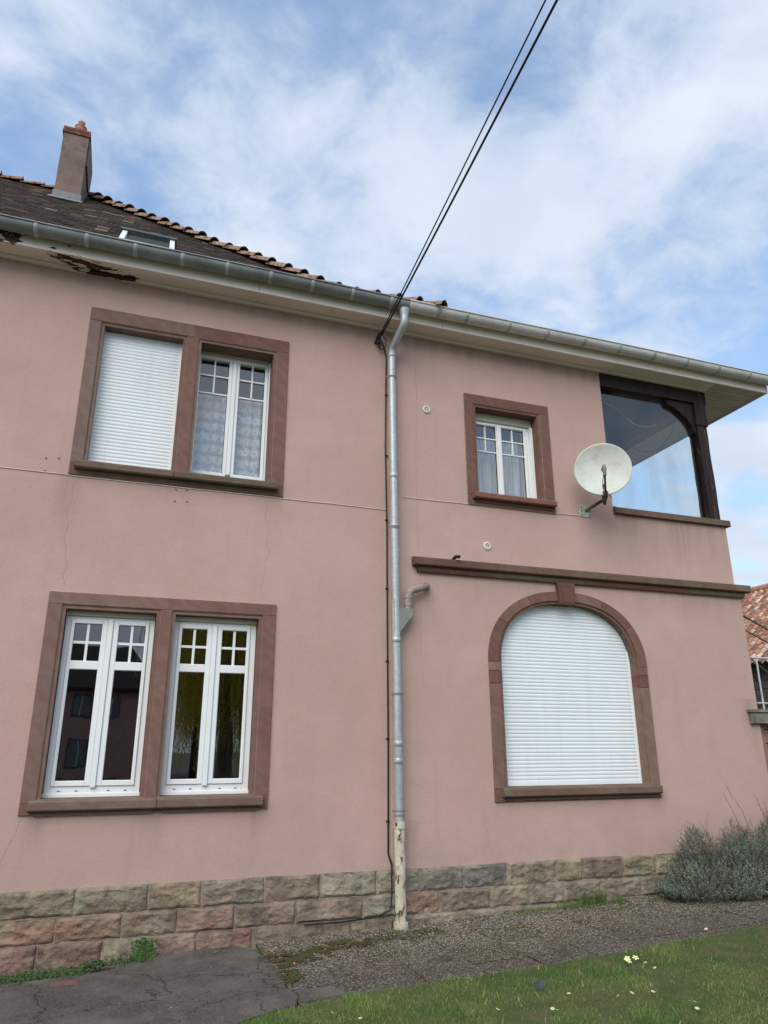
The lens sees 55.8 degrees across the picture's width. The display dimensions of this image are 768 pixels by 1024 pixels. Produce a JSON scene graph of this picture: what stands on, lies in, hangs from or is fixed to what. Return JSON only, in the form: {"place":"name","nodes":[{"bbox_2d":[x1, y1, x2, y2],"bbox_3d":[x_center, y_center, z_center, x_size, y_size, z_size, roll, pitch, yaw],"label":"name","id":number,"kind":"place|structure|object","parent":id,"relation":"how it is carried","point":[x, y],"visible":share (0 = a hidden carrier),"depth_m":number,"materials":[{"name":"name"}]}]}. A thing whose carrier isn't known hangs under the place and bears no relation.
{"place":"outdoors","nodes":[
{"label":"outdoors","id":0,"kind":"place"},
{"bbox_2d":[0,946,296,1023],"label":"asphalt","id":1,"kind":"structure","parent":0,"point":[143,992],"depth_m":5.31,"materials":[{"name":"grey asphalt"}]},
{"bbox_2d":[50,979,78,986],"bbox_3d":[-2.375,3.671,5.621,0.390,0.056,0.130,6,-19,-19],"label":"edging brick","id":2,"kind":"object","parent":1,"relation":"on","point":[62,983],"visible":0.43,"depth_m":5.59,"materials":[{"name":"stone"}]},
{"bbox_2d":[55,893,755,1023],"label":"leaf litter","id":3,"kind":"object","parent":1,"relation":"on","point":[366,930],"visible":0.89,"depth_m":6.36,"materials":[{"name":"brown plant"}]},
{"bbox_2d":[5,947,297,1005],"bbox_3d":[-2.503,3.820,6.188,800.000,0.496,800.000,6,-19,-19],"label":"ground","id":4,"kind":"structure","parent":0,"point":[102,969],"depth_m":6.09,"materials":[{"name":"soil"}]},
{"bbox_2d":[0,886,741,983],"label":"weeds","id":5,"kind":"object","parent":4,"relation":"on","point":[144,948],"visible":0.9,"depth_m":6.20,"materials":[{"name":"green plant"}]},
{"bbox_2d":[0,120,767,977],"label":"house","id":6,"kind":"structure","parent":4,"relation":"on","point":[192,718],"depth_m":8.00,"materials":[{"name":"pink paint"}]},
{"bbox_2d":[42,610,155,797],"bbox_3d":[-2.693,1.814,6.933,0.846,1.698,0.115,6,-19,-19],"label":"window","id":7,"kind":"structure","parent":6,"relation":"in","point":[93,784],"depth_m":6.90,"materials":[{"name":"white plastic"}]},
{"bbox_2d":[88,330,182,469],"bbox_3d":[-2.691,-1.183,7.905,0.871,1.618,0.064,6,-19,-19],"label":"roller shutter","id":8,"kind":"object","parent":6,"relation":"in","point":[134,420],"depth_m":7.88,"materials":[{"name":"plastic"}]},
{"bbox_2d":[119,226,176,249],"bbox_3d":[-3.039,-3.430,9.319,0.775,0.810,0.755,6,-19,-19],"label":"roof window","id":9,"kind":"structure","parent":6,"relation":"in","point":[126,233],"depth_m":9.51,"materials":[{"name":"glass"}]},
{"bbox_2d":[160,616,256,794],"bbox_3d":[-1.737,1.917,7.257,0.850,1.698,0.115,6,-19,-19],"label":"window","id":10,"kind":"structure","parent":6,"relation":"in","point":[204,782],"depth_m":7.23,"materials":[{"name":"white plastic"}]},
{"bbox_2d":[191,351,270,480],"bbox_3d":[-1.766,-1.057,8.348,0.843,1.619,0.174,6,-19,-19],"label":"window","id":11,"kind":"structure","parent":6,"relation":"in","point":[230,439],"depth_m":8.36,"materials":[{"name":"white plastic"}]},
{"bbox_2d":[0,467,579,515],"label":"wall cable","id":12,"kind":"object","parent":6,"relation":"attached to","point":[238,493],"depth_m":7.80,"materials":[{"name":"black"}]},
{"bbox_2d":[304,339,392,925],"bbox_3d":[-0.336,0.869,7.918,0.890,6.409,0.083,6,-19,-19],"label":"service cable","id":13,"kind":"object","parent":6,"relation":"attached to","point":[387,588],"visible":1,"depth_m":7.75,"materials":[{"name":"black rubber"}]},
{"bbox_2d":[374,332,385,349],"bbox_3d":[-0.040,-2.104,8.971,0.128,0.220,0.137,6,-19,-19],"label":"wire anchor","id":14,"kind":"object","parent":6,"relation":"attached to","point":[378,340],"visible":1,"depth_m":8.95,"materials":[{"name":"black rubber"}]},
{"bbox_2d":[380,0,545,333],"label":"overhead wire","id":15,"kind":"object","parent":14,"relation":"attached to","point":[472,148],"visible":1,"depth_m":6.74,"materials":[{"name":"black rubber"}]},
{"bbox_2d":[381,0,557,334],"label":"overhead wire","id":16,"kind":"object","parent":14,"relation":"attached to","point":[498,112],"visible":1,"depth_m":6.83,"materials":[{"name":"black rubber"}]},
{"bbox_2d":[475,412,536,498],"bbox_3d":[1.531,-0.669,9.422,0.945,1.171,0.222,6,-19,-19],"label":"window","id":17,"kind":"structure","parent":6,"relation":"in","point":[504,467],"depth_m":9.45,"materials":[{"name":"white plastic"}]},
{"bbox_2d":[501,605,641,785],"bbox_3d":[2.168,2.101,8.633,1.890,2.151,0.064,6,-19,-19],"label":"window","id":18,"kind":"structure","parent":6,"relation":"in","point":[569,711],"depth_m":8.58,"materials":[{"name":"plastic"}]},
{"bbox_2d":[574,443,631,517],"bbox_3d":[2.667,-0.443,9.094,0.541,0.832,0.753,10,-21,-29],"label":"satellite dish","id":19,"kind":"object","parent":6,"relation":"attached to","point":[604,470],"visible":1,"depth_m":9.09,"materials":[{"name":"paint"}]},
{"bbox_2d":[603,402,655,426],"bbox_3d":[3.550,-1.513,10.752,1.142,0.448,0.012,6,-19,-19],"label":"hanging wire","id":20,"kind":"object","parent":6,"relation":"hanging from","point":[627,418],"visible":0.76,"depth_m":10.72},
{"bbox_2d":[613,419,674,451],"bbox_3d":[3.885,-1.180,10.769,1.154,0.637,0.012,6,-19,-19],"label":"hanging wire","id":21,"kind":"object","parent":6,"relation":"hanging from","point":[641,450],"visible":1,"depth_m":10.65,"materials":[{"name":"black rubber"}]},
{"bbox_2d":[740,583,767,708],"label":"neighbour house","id":22,"kind":"structure","parent":4,"relation":"on","point":[754,603],"depth_m":18.87,"materials":[{"name":"orange tile"}]},
{"bbox_2d":[743,615,767,771],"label":"house","id":23,"kind":"structure","parent":4,"relation":"on","point":[758,716],"depth_m":9.30,"materials":[{"name":"concrete"}]},
{"bbox_2d":[0,0,767,586],"label":"sky","id":24,"kind":"structure","parent":0,"point":[617,191],"materials":[{"name":"blue"}]},
{"bbox_2d":[235,925,767,1023],"bbox_3d":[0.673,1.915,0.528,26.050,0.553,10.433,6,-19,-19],"label":"grass","id":25,"kind":"structure","parent":0,"point":[469,1012],"depth_m":5.05,"materials":[{"name":"green plant"}]},
{"bbox_2d":[256,893,767,1007],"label":"path","id":26,"kind":"structure","parent":0,"point":[510,944],"depth_m":6.44,"materials":[{"name":"grey gravel"}]},
{"bbox_2d":[296,986,346,1003],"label":"paving slab","id":27,"kind":"structure","parent":26,"relation":"on","point":[309,995],"depth_m":5.19,"materials":[{"name":"concrete"}]},
{"bbox_2d":[262,923,447,984],"bbox_3d":[-0.194,3.793,6.294,1.963,0.061,0.986,12,-21,-32],"label":"moss","id":28,"kind":"object","parent":26,"relation":"on","point":[292,977],"visible":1,"depth_m":6.21,"materials":[{"name":"green plant"}]},
{"bbox_2d":[653,783,767,901],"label":"lavender bush","id":29,"kind":"object","parent":26,"relation":"on","point":[708,884],"visible":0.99,"depth_m":7.87,"materials":[{"name":"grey plant"}]}
]}

